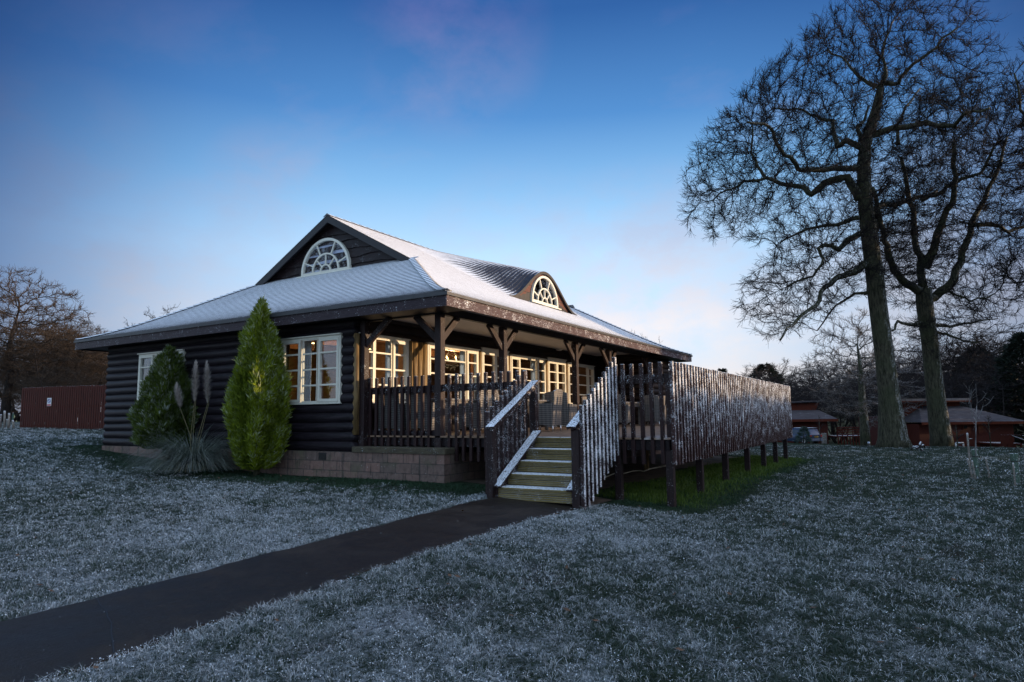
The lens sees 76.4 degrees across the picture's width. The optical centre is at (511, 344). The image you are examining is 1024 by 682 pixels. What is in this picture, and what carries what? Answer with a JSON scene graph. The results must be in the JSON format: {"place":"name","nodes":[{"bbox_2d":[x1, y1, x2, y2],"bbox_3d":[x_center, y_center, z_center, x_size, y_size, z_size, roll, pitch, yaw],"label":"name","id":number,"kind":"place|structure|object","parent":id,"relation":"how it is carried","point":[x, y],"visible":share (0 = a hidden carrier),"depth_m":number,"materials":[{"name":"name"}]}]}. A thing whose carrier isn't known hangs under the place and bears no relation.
{"place":"outdoors","nodes":[
{"label":"outdoors","id":0,"kind":"place"},
{"bbox_2d":[0,497,576,681],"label":"path","id":1,"kind":"structure","parent":0,"point":[40,644],"depth_m":4.91,"materials":[{"name":"asphalt"}]},
{"bbox_2d":[3,464,1016,677],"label":"fallen leaves","id":2,"kind":"object","parent":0,"point":[729,593],"visible":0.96,"depth_m":5.57,"materials":[{"name":"brown plant"}]},
{"bbox_2d":[0,415,1023,681],"bbox_3d":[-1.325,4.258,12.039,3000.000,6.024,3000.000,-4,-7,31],"label":"ground","id":3,"kind":"structure","parent":0,"point":[548,637],"depth_m":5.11,"materials":[{"name":"plant"}]},
{"bbox_2d":[3,411,5,427],"bbox_3d":[-21.060,3.168,26.986,0.089,0.838,0.136,-1,-6,-1],"label":"stake","id":4,"kind":"object","parent":3,"relation":"on","point":[4,418],"visible":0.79,"depth_m":26.96,"materials":[{"name":"grey wood"}]},
{"bbox_2d":[7,413,9,427],"bbox_3d":[-20.877,3.214,26.981,0.088,0.744,0.110,-4,-7,31],"label":"stake","id":5,"kind":"object","parent":3,"relation":"on","point":[8,425],"visible":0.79,"depth_m":26.95,"materials":[{"name":"grey wood"}]},
{"bbox_2d":[0,360,78,421],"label":"bare tree","id":6,"kind":"object","parent":3,"relation":"on","point":[16,416],"visible":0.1,"depth_m":50.42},
{"bbox_2d":[0,319,89,421],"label":"bare tree","id":7,"kind":"object","parent":3,"relation":"on","point":[18,418],"visible":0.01,"depth_m":57.59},
{"bbox_2d":[0,264,103,421],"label":"bare tree","id":8,"kind":"object","parent":3,"relation":"on","point":[6,405],"visible":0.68,"depth_m":42.51,"materials":[{"name":"plant"}]},
{"bbox_2d":[0,335,104,403],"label":"bare tree","id":9,"kind":"object","parent":3,"relation":"on","point":[34,357],"visible":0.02,"depth_m":57.89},
{"bbox_2d":[0,323,107,411],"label":"bare tree","id":10,"kind":"object","parent":3,"relation":"on","point":[41,364],"visible":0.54,"depth_m":41.53,"materials":[{"name":"plant"}]},
{"bbox_2d":[0,332,108,408],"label":"bare tree","id":11,"kind":"object","parent":3,"relation":"on","point":[103,371],"visible":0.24,"depth_m":42.95,"materials":[{"name":"plant"}]},
{"bbox_2d":[2,329,111,413],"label":"bare tree","id":12,"kind":"object","parent":3,"relation":"on","point":[90,332],"visible":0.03,"depth_m":51.05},
{"bbox_2d":[10,365,106,422],"bbox_3d":[-26.627,2.976,38.063,5.754,3.591,5.599,-1,-6,2],"label":"bare tree","id":13,"kind":"object","parent":3,"relation":"on","point":[38,382],"visible":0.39,"depth_m":37.93,"materials":[{"name":"plant"}]},
{"bbox_2d":[15,314,108,421],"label":"bare tree","id":14,"kind":"object","parent":3,"relation":"on","point":[79,328],"visible":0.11,"depth_m":56.17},
{"bbox_2d":[19,385,107,428],"bbox_3d":[-18.737,2.897,27.291,5.216,2.312,0.190,-3,-7,19],"label":"board fence","id":15,"kind":"object","parent":3,"relation":"on","point":[73,411],"visible":0.8,"depth_m":27.23,"materials":[{"name":"wood"}]},
{"bbox_2d":[47,398,51,405],"bbox_3d":[-19.603,2.428,27.532,0.240,0.340,0.027,-3,-7,19],"label":"notice","id":16,"kind":"object","parent":15,"relation":"attached to","point":[49,400],"visible":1,"depth_m":27.52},
{"bbox_2d":[53,346,108,417],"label":"bare tree","id":17,"kind":"object","parent":3,"relation":"on","point":[106,353],"visible":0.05,"depth_m":44.33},
{"bbox_2d":[125,304,179,324],"bbox_3d":[-18.591,1.105,34.407,4.558,7.012,4.616,0,-6,-3],"label":"bare tree","id":18,"kind":"object","parent":3,"relation":"on","point":[164,310],"visible":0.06,"depth_m":34.46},
{"bbox_2d":[125,345,200,452],"bbox_3d":[-8.457,1.321,15.858,1.675,2.723,1.675,-4,-7,31],"label":"juniper","id":19,"kind":"object","parent":3,"relation":"on","point":[156,407],"visible":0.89,"depth_m":15.41,"materials":[{"name":"green plant"}]},
{"bbox_2d":[112,360,246,474],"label":"pampas grass","id":20,"kind":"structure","parent":3,"relation":"on","point":[197,457],"depth_m":13.91,"materials":[{"name":"plant"}]},
{"bbox_2d":[221,295,294,475],"bbox_3d":[-5.369,0.852,14.000,1.444,3.918,1.523,-4,-7,31],"label":"cypress","id":21,"kind":"object","parent":3,"relation":"on","point":[256,410],"visible":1,"depth_m":13.57,"materials":[{"name":"green plant"}]},
{"bbox_2d":[74,213,692,482],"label":"timber lodge","id":22,"kind":"structure","parent":3,"relation":"on","point":[343,295],"depth_m":15.89,"materials":[{"name":"black wood"}]},
{"bbox_2d":[137,349,185,400],"bbox_3d":[-9.055,0.908,16.771,2.030,1.462,0.160,-4,-7,31],"label":"window","id":23,"kind":"structure","parent":22,"relation":"in","point":[142,356],"depth_m":17.18,"materials":[{"name":"beige paint"}]},
{"bbox_2d":[304,341,311,400],"bbox_3d":[-4.612,0.692,14.458,0.400,1.600,0.066,-4,-7,31],"label":"curtain","id":24,"kind":"object","parent":22,"relation":"hanging from","point":[307,374],"visible":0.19,"depth_m":14.41,"materials":[{"name":"fabric"}]},
{"bbox_2d":[280,333,342,404],"bbox_3d":[-4.324,0.547,13.951,1.890,1.462,0.160,-4,-7,31],"label":"window","id":25,"kind":"structure","parent":22,"relation":"in","point":[301,354],"depth_m":13.80,"materials":[{"name":"beige paint"}]},
{"bbox_2d":[296,238,351,277],"bbox_3d":[-5.217,-2.468,18.174,2.136,1.030,0.160,-4,-7,31],"label":"fan window","id":26,"kind":"structure","parent":22,"relation":"in","point":[314,272],"depth_m":18.18,"materials":[{"name":"beige paint"}]},
{"bbox_2d":[359,332,410,402],"bbox_3d":[-2.782,0.544,14.082,0.160,1.462,1.620,-4,-7,31],"label":"window","id":27,"kind":"structure","parent":22,"relation":"in","point":[393,340],"depth_m":14.30,"materials":[{"name":"beige paint"}]},
{"bbox_2d":[385,341,397,386],"bbox_3d":[-2.695,0.738,14.620,0.062,1.700,0.420,-4,-7,31],"label":"curtain","id":28,"kind":"object","parent":22,"relation":"hanging from","point":[387,358],"visible":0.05,"depth_m":14.54,"materials":[{"name":"fabric"}]},
{"bbox_2d":[445,351,459,360],"bbox_3d":[-1.800,0.254,19.388,0.707,0.438,0.707,-4,-7,31],"label":"chandelier","id":29,"kind":"object","parent":22,"relation":"hanging from","point":[456,359],"visible":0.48,"depth_m":19.25,"materials":[{"name":"gold metal"}]},
{"bbox_2d":[426,342,479,398],"bbox_3d":[-1.466,0.765,16.261,0.160,1.462,2.190,-4,-7,31],"label":"window","id":30,"kind":"structure","parent":22,"relation":"in","point":[430,345],"depth_m":16.69,"materials":[{"name":"beige paint"}]},
{"bbox_2d":[460,351,463,398],"bbox_3d":[-1.242,0.982,17.024,0.066,1.700,0.420,-4,-7,31],"label":"curtain","id":31,"kind":"object","parent":22,"relation":"hanging from","point":[461,364],"visible":0.04,"depth_m":16.93,"materials":[{"name":"fabric"}]},
{"bbox_2d":[480,347,509,429],"bbox_3d":[-0.478,1.227,17.862,0.160,2.197,1.402,-4,-7,31],"label":"glazed door","id":32,"kind":"structure","parent":22,"relation":"in","point":[485,351],"depth_m":17.72,"materials":[{"name":"beige paint"}]},
{"bbox_2d":[509,354,546,399],"bbox_3d":[0.480,1.093,19.485,0.160,1.462,2.190,-4,-7,31],"label":"window","id":33,"kind":"structure","parent":22,"relation":"in","point":[512,356],"depth_m":19.85,"materials":[{"name":"beige paint"}]},
{"bbox_2d":[530,360,534,379],"bbox_3d":[0.704,1.310,20.248,0.063,1.700,0.380,-4,-7,31],"label":"curtain","id":34,"kind":"object","parent":22,"relation":"hanging from","point":[532,371],"depth_m":20.19,"materials":[{"name":"fabric"}]},
{"bbox_2d":[529,276,561,309],"bbox_3d":[1.015,-1.642,20.009,0.160,0.930,1.910,-4,-7,31],"label":"fan window","id":35,"kind":"structure","parent":22,"relation":"in","point":[543,292],"depth_m":20.00,"materials":[{"name":"beige paint"}]},
{"bbox_2d":[547,357,566,426],"bbox_3d":[1.440,1.549,21.037,0.160,2.197,1.315,-4,-7,31],"label":"glazed door","id":36,"kind":"structure","parent":22,"relation":"in","point":[556,361],"depth_m":21.07,"materials":[{"name":"beige paint"}]},
{"bbox_2d":[567,362,594,404],"bbox_3d":[2.405,1.417,22.675,0.160,1.462,2.190,-4,-7,31],"label":"window","id":37,"kind":"structure","parent":22,"relation":"in","point":[587,367],"depth_m":23.08,"materials":[{"name":"beige paint"}]},
{"bbox_2d":[0,433,1023,681],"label":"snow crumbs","id":38,"kind":"object","parent":3,"relation":"on","point":[434,569],"visible":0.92,"depth_m":6.20,"materials":[{"name":"snow"}]},
{"bbox_2d":[485,357,618,509],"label":"deck stairs","id":39,"kind":"structure","parent":3,"relation":"on","point":[589,448],"depth_m":10.15,"materials":[{"name":"wood"}]},
{"bbox_2d":[367,424,787,506],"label":"timber deck","id":40,"kind":"structure","parent":3,"relation":"on","point":[670,480],"depth_m":11.96,"materials":[{"name":"wood"}]},
{"bbox_2d":[378,394,405,429],"bbox_3d":[-2.404,1.390,13.492,0.745,0.956,0.651,-4,-7,31],"label":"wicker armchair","id":41,"kind":"object","parent":40,"relation":"on","point":[392,413],"visible":0.28,"depth_m":13.20,"materials":[{"name":"wicker"}]},
{"bbox_2d":[368,375,434,446],"bbox_3d":[-2.262,1.332,12.961,1.865,1.388,0.100,-4,-7,31],"label":"slatted railing","id":42,"kind":"object","parent":40,"relation":"attached to","point":[402,389],"visible":0.84,"depth_m":12.89,"materials":[{"name":"wood"}]},
{"bbox_2d":[405,393,447,434],"bbox_3d":[-1.742,1.342,13.121,0.745,0.956,0.651,-4,-7,31],"label":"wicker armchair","id":43,"kind":"object","parent":40,"relation":"on","point":[425,414],"visible":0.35,"depth_m":12.86,"materials":[{"name":"wicker"}]},
{"bbox_2d":[404,398,476,432],"bbox_3d":[-1.512,1.558,14.127,0.960,0.735,1.560,-4,-7,31],"label":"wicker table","id":44,"kind":"object","parent":40,"relation":"on","point":[453,401],"visible":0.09,"depth_m":13.90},
{"bbox_2d":[459,390,496,433],"bbox_3d":[-0.694,1.362,13.418,0.651,0.956,0.745,-4,-7,31],"label":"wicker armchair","id":45,"kind":"object","parent":40,"relation":"on","point":[474,412],"visible":0.35,"depth_m":13.11,"materials":[{"name":"wicker"}]},
{"bbox_2d":[443,370,529,460],"bbox_3d":[-0.516,1.322,11.908,1.895,1.628,0.100,-4,-7,31],"label":"slatted railing","id":46,"kind":"object","parent":40,"relation":"attached to","point":[478,386],"visible":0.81,"depth_m":12.00,"materials":[{"name":"wood"}]},
{"bbox_2d":[528,400,548,429],"bbox_3d":[0.187,1.718,15.782,0.960,0.735,1.560,-4,-7,31],"label":"wicker table","id":47,"kind":"object","parent":40,"relation":"on","point":[544,401],"visible":0.07,"depth_m":15.98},
{"bbox_2d":[529,389,562,431],"bbox_3d":[0.821,1.508,14.924,0.651,0.956,0.745,-3,-7,23],"label":"wicker armchair","id":48,"kind":"object","parent":40,"relation":"on","point":[550,415],"visible":0.85,"depth_m":14.60,"materials":[{"name":"wicker"}]},
{"bbox_2d":[544,391,576,429],"bbox_3d":[1.196,1.653,16.299,0.745,0.956,0.651,-4,-7,25],"label":"wicker armchair","id":49,"kind":"object","parent":40,"relation":"on","point":[568,412],"visible":0.3,"depth_m":15.99,"materials":[{"name":"wicker"}]},
{"bbox_2d":[618,394,630,426],"bbox_3d":[3.118,1.934,19.097,0.745,0.956,0.651,-4,-7,25],"label":"wicker armchair","id":50,"kind":"object","parent":40,"relation":"on","point":[628,419],"visible":0.3,"depth_m":18.80,"materials":[{"name":"wicker"}]},
{"bbox_2d":[626,402,639,425],"bbox_3d":[3.388,2.173,20.311,0.960,0.735,1.560,-4,-7,31],"label":"wicker table","id":51,"kind":"object","parent":40,"relation":"on","point":[637,404],"visible":0.14,"depth_m":20.62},
{"bbox_2d":[605,465,665,477],"bbox_3d":[2.735,2.745,14.138,0.343,0.024,3.480,-6,-8,38],"label":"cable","id":52,"kind":"object","parent":40,"relation":"attached to","point":[637,470],"visible":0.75,"depth_m":14.15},
{"bbox_2d":[616,362,668,463],"bbox_3d":[2.087,1.093,10.360,0.941,1.599,0.100,-4,-7,31],"label":"slatted railing","id":53,"kind":"object","parent":40,"relation":"attached to","point":[660,378],"visible":0.93,"depth_m":10.33,"materials":[{"name":"wood"}]},
{"bbox_2d":[644,395,665,425],"bbox_3d":[4.460,2.084,20.616,0.745,0.956,0.651,-4,-7,31],"label":"wicker armchair","id":54,"kind":"object","parent":40,"relation":"on","point":[656,409],"visible":0.39,"depth_m":20.39,"materials":[{"name":"wicker"}]},
{"bbox_2d":[665,361,792,464],"bbox_3d":[5.510,1.571,15.136,0.185,1.602,12.074,-4,-7,31],"label":"screen fence","id":55,"kind":"object","parent":40,"relation":"attached to","point":[710,413],"visible":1,"depth_m":12.39,"materials":[{"name":"wood"}]},
{"bbox_2d":[594,454,808,509],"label":"long grass","id":56,"kind":"structure","parent":3,"relation":"on","point":[735,465],"depth_m":12.73,"materials":[{"name":"plant"}]},
{"bbox_2d":[716,368,726,372],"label":"evergreen tree","id":57,"kind":"object","parent":3,"relation":"on","point":[723,370],"visible":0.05,"depth_m":96.85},
{"bbox_2d":[737,363,792,395],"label":"bare tree","id":58,"kind":"object","parent":3,"relation":"on","point":[771,376],"visible":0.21,"depth_m":100.94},
{"bbox_2d":[749,362,785,384],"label":"evergreen tree","id":59,"kind":"object","parent":3,"relation":"on","point":[763,366],"visible":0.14,"depth_m":104.27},
{"bbox_2d":[741,374,794,394],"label":"bare tree","id":60,"kind":"object","parent":3,"relation":"on","point":[764,378],"visible":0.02,"depth_m":97.83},
{"bbox_2d":[756,358,809,384],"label":"bare tree","id":61,"kind":"object","parent":3,"relation":"on","point":[783,370],"visible":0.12,"depth_m":113.09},
{"bbox_2d":[766,377,818,402],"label":"bare tree","id":62,"kind":"object","parent":3,"relation":"on","point":[798,390],"visible":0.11,"depth_m":87.32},
{"bbox_2d":[781,427,822,443],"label":"parked car","id":63,"kind":"object","parent":3,"relation":"on","point":[816,435],"visible":0.42,"depth_m":72.42,"materials":[{"name":"paint"}]},
{"bbox_2d":[792,426,812,443],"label":"bush","id":64,"kind":"object","parent":3,"relation":"on","point":[803,429],"visible":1,"depth_m":70.96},
{"bbox_2d":[786,377,827,405],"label":"bare tree","id":65,"kind":"object","parent":3,"relation":"on","point":[801,383],"visible":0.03,"depth_m":110.71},
{"bbox_2d":[790,385,838,423],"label":"bare tree","id":66,"kind":"object","parent":3,"relation":"on","point":[822,404],"visible":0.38,"depth_m":83.06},
{"bbox_2d":[777,400,859,444],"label":"red cabin","id":67,"kind":"object","parent":3,"relation":"on","point":[806,415],"visible":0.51,"depth_m":78.18,"materials":[{"name":"wood"}]},
{"bbox_2d":[811,415,825,444],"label":"sapling","id":68,"kind":"object","parent":3,"relation":"on","point":[819,428],"visible":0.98,"depth_m":55.11,"materials":[{"name":"plant"}]},
{"bbox_2d":[790,377,849,416],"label":"bare tree","id":69,"kind":"object","parent":3,"relation":"on","point":[809,391],"visible":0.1,"depth_m":103.69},
{"bbox_2d":[788,360,857,409],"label":"bare tree","id":70,"kind":"object","parent":3,"relation":"on","point":[804,381],"visible":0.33,"depth_m":92.66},
{"bbox_2d":[793,359,856,437],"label":"bare tree","id":71,"kind":"object","parent":3,"relation":"on","point":[818,363],"visible":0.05,"depth_m":115.48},
{"bbox_2d":[797,374,875,439],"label":"bare tree","id":72,"kind":"object","parent":3,"relation":"on","point":[835,433],"visible":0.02,"depth_m":109.52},
{"bbox_2d":[802,380,875,441],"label":"bare tree","id":73,"kind":"object","parent":3,"relation":"on","point":[843,414],"visible":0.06,"depth_m":100.68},
{"bbox_2d":[802,386,876,442],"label":"bare tree","id":74,"kind":"object","parent":3,"relation":"on","point":[833,438],"visible":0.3,"depth_m":85.92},
{"bbox_2d":[676,0,1013,447],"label":"oak tree","id":75,"kind":"object","parent":3,"relation":"on","point":[892,430],"visible":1,"depth_m":31.05,"materials":[{"name":"brown plant"}]},
{"bbox_2d":[814,355,876,442],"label":"bare tree","id":76,"kind":"object","parent":3,"relation":"on","point":[847,387],"visible":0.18,"depth_m":96.47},
{"bbox_2d":[824,385,915,433],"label":"bare tree","id":77,"kind":"object","parent":3,"relation":"on","point":[875,394],"visible":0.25,"depth_m":84.38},
{"bbox_2d":[799,305,943,445],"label":"bare tree","id":78,"kind":"object","parent":3,"relation":"on","point":[864,422],"visible":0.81,"depth_m":62.27,"materials":[{"name":"plant"}]},
{"bbox_2d":[829,372,921,422],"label":"bare tree","id":79,"kind":"object","parent":3,"relation":"on","point":[872,395],"depth_m":100.57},
{"bbox_2d":[831,357,924,414],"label":"bare tree","id":80,"kind":"object","parent":3,"relation":"on","point":[875,379],"visible":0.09,"depth_m":90.21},
{"bbox_2d":[851,349,921,382],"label":"bare tree","id":81,"kind":"object","parent":3,"relation":"on","point":[870,367],"visible":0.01,"depth_m":110.69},
{"bbox_2d":[867,348,922,407],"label":"bare tree","id":82,"kind":"object","parent":3,"relation":"on","point":[900,370],"visible":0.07,"depth_m":94.71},
{"bbox_2d":[848,378,952,422],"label":"bare tree","id":83,"kind":"object","parent":3,"relation":"on","point":[900,393],"visible":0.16,"depth_m":81.17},
{"bbox_2d":[910,441,924,450],"bbox_3d":[17.354,4.412,27.689,0.563,0.575,0.549,-2,-6,16],"label":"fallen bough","id":84,"kind":"object","parent":3,"relation":"on","point":[920,446],"visible":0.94,"depth_m":27.58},
{"bbox_2d":[873,352,962,398],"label":"bare tree","id":85,"kind":"object","parent":3,"relation":"on","point":[916,365],"visible":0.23,"depth_m":88.18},
{"bbox_2d":[858,398,1023,447],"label":"red cabin","id":86,"kind":"object","parent":3,"relation":"on","point":[963,420],"visible":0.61,"depth_m":60.20,"materials":[{"name":"wood"}]},
{"bbox_2d":[977,424,983,433],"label":"plank door","id":87,"kind":"structure","parent":86,"relation":"in","point":[980,427],"depth_m":60.12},
{"bbox_2d":[898,340,992,386],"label":"bare tree","id":88,"kind":"object","parent":3,"relation":"on","point":[921,349],"visible":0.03,"depth_m":107.00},
{"bbox_2d":[871,66,1023,446],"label":"oak tree","id":89,"kind":"object","parent":3,"relation":"on","point":[926,299],"visible":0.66,"depth_m":32.56,"materials":[{"name":"brown plant"}]},
{"bbox_2d":[907,339,993,410],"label":"bare tree","id":90,"kind":"object","parent":3,"relation":"on","point":[961,369],"visible":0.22,"depth_m":85.74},
{"bbox_2d":[950,425,963,448],"bbox_3d":[20.576,4.305,30.005,0.592,1.181,0.527,-2,-6,12],"label":"sapling","id":91,"kind":"object","parent":3,"relation":"on","point":[956,432],"visible":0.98,"depth_m":30.06,"materials":[{"name":"plant"}]},
{"bbox_2d":[899,333,1020,407],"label":"bare tree","id":92,"kind":"object","parent":3,"relation":"on","point":[963,365],"visible":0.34,"depth_m":84.04,"materials":[{"name":"plant"}]},
{"bbox_2d":[900,371,1020,417],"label":"bare tree","id":93,"kind":"object","parent":3,"relation":"on","point":[975,383],"visible":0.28,"depth_m":74.20,"materials":[{"name":"plant"}]},
{"bbox_2d":[912,368,1023,432],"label":"bare tree","id":94,"kind":"object","parent":3,"relation":"on","point":[989,385],"visible":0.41,"depth_m":71.31,"materials":[{"name":"plant"}]},
{"bbox_2d":[966,433,970,465],"bbox_3d":[11.894,2.830,16.915,0.154,1.058,0.131,1,-6,-12],"label":"stake","id":95,"kind":"object","parent":3,"relation":"on","point":[968,448],"visible":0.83,"depth_m":16.90,"materials":[{"name":"brown wood"}]},
{"bbox_2d":[939,334,1000,372],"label":"bare tree","id":96,"kind":"object","parent":3,"relation":"on","point":[972,341],"visible":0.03,"depth_m":105.71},
{"bbox_2d":[967,459,972,477],"bbox_3d":[9.988,2.756,14.169,0.156,0.544,0.040,2,-7,-23],"label":"stake","id":97,"kind":"object","parent":3,"relation":"on","point":[970,468],"visible":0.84,"depth_m":14.16,"materials":[{"name":"brown wood"}]},
{"bbox_2d":[923,333,1023,412],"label":"bare tree","id":98,"kind":"object","parent":3,"relation":"on","point":[985,359],"visible":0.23,"depth_m":83.05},
{"bbox_2d":[971,461,975,479],"bbox_3d":[9.928,2.750,13.973,0.124,0.511,0.040,3,-7,-30],"label":"stake","id":99,"kind":"object","parent":3,"relation":"on","point":[974,474],"visible":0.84,"depth_m":13.96,"materials":[{"name":"brown wood"}]},
{"bbox_2d":[971,449,978,475],"bbox_3d":[10.684,2.747,14.986,0.138,0.648,0.138,-2,-6,14],"label":"tree guard","id":100,"kind":"object","parent":3,"relation":"on","point":[975,462],"visible":0.77,"depth_m":14.95,"materials":[{"name":"plastic"}]},
{"bbox_2d":[960,380,993,455],"bbox_3d":[10.668,1.905,14.860,0.636,2.183,0.474,1,-6,-15],"label":"young birch","id":101,"kind":"object","parent":3,"relation":"on","point":[971,408],"visible":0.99,"depth_m":14.95,"materials":[{"name":"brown plant"}]},
{"bbox_2d":[947,346,1018,429],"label":"evergreen tree","id":102,"kind":"object","parent":3,"relation":"on","point":[976,374],"visible":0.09,"depth_m":92.56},
{"bbox_2d":[948,328,1023,407],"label":"bare tree","id":103,"kind":"object","parent":3,"relation":"on","point":[991,364],"visible":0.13,"depth_m":82.47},
{"bbox_2d":[985,458,989,477],"bbox_3d":[10.515,2.780,14.365,0.136,0.551,0.038,3,-7,-28],"label":"stake","id":104,"kind":"object","parent":3,"relation":"on","point":[987,468],"visible":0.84,"depth_m":14.36,"materials":[{"name":"brown wood"}]},
{"bbox_2d":[981,415,997,446],"bbox_3d":[26.404,4.872,36.077,0.790,1.951,0.884,1,-6,-13],"label":"sapling","id":105,"kind":"object","parent":3,"relation":"on","point":[989,433],"visible":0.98,"depth_m":36.09,"materials":[{"name":"plant"}]},
{"bbox_2d":[956,378,1023,447],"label":"bare tree","id":106,"kind":"object","parent":3,"relation":"on","point":[993,401],"visible":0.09,"depth_m":74.65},
{"bbox_2d":[970,37,1023,298],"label":"oak tree","id":107,"kind":"object","parent":3,"relation":"on","point":[1019,91],"visible":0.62,"depth_m":31.24,"materials":[{"name":"brown plant"}]},
{"bbox_2d":[986,330,1023,445],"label":"evergreen tree","id":108,"kind":"object","parent":3,"relation":"on","point":[1012,350],"visible":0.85,"depth_m":70.86,"materials":[{"name":"plant"}]},
{"bbox_2d":[1012,463,1015,485],"bbox_3d":[9.888,2.609,12.795,0.036,0.557,0.095,-5,-8,36],"label":"stake","id":109,"kind":"object","parent":3,"relation":"on","point":[1014,478],"visible":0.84,"depth_m":12.79,"materials":[{"name":"brown wood"}]},
{"bbox_2d":[1009,453,1019,482],"bbox_3d":[10.384,2.576,13.418,0.158,0.652,0.158,-2,-6,14],"label":"tree guard","id":110,"kind":"object","parent":3,"relation":"on","point":[1014,459],"visible":0.86,"depth_m":13.38,"materials":[{"name":"plastic"}]},
{"bbox_2d":[0,0,1023,421],"label":"sky","id":111,"kind":"structure","parent":0,"point":[155,154],"materials":[{"name":"blue"}]},
{"bbox_2d":[461,454,735,505],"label":"bare ground","id":112,"kind":"structure","parent":0,"point":[633,476],"depth_m":14.44,"materials":[{"name":"soil"}]}
]}

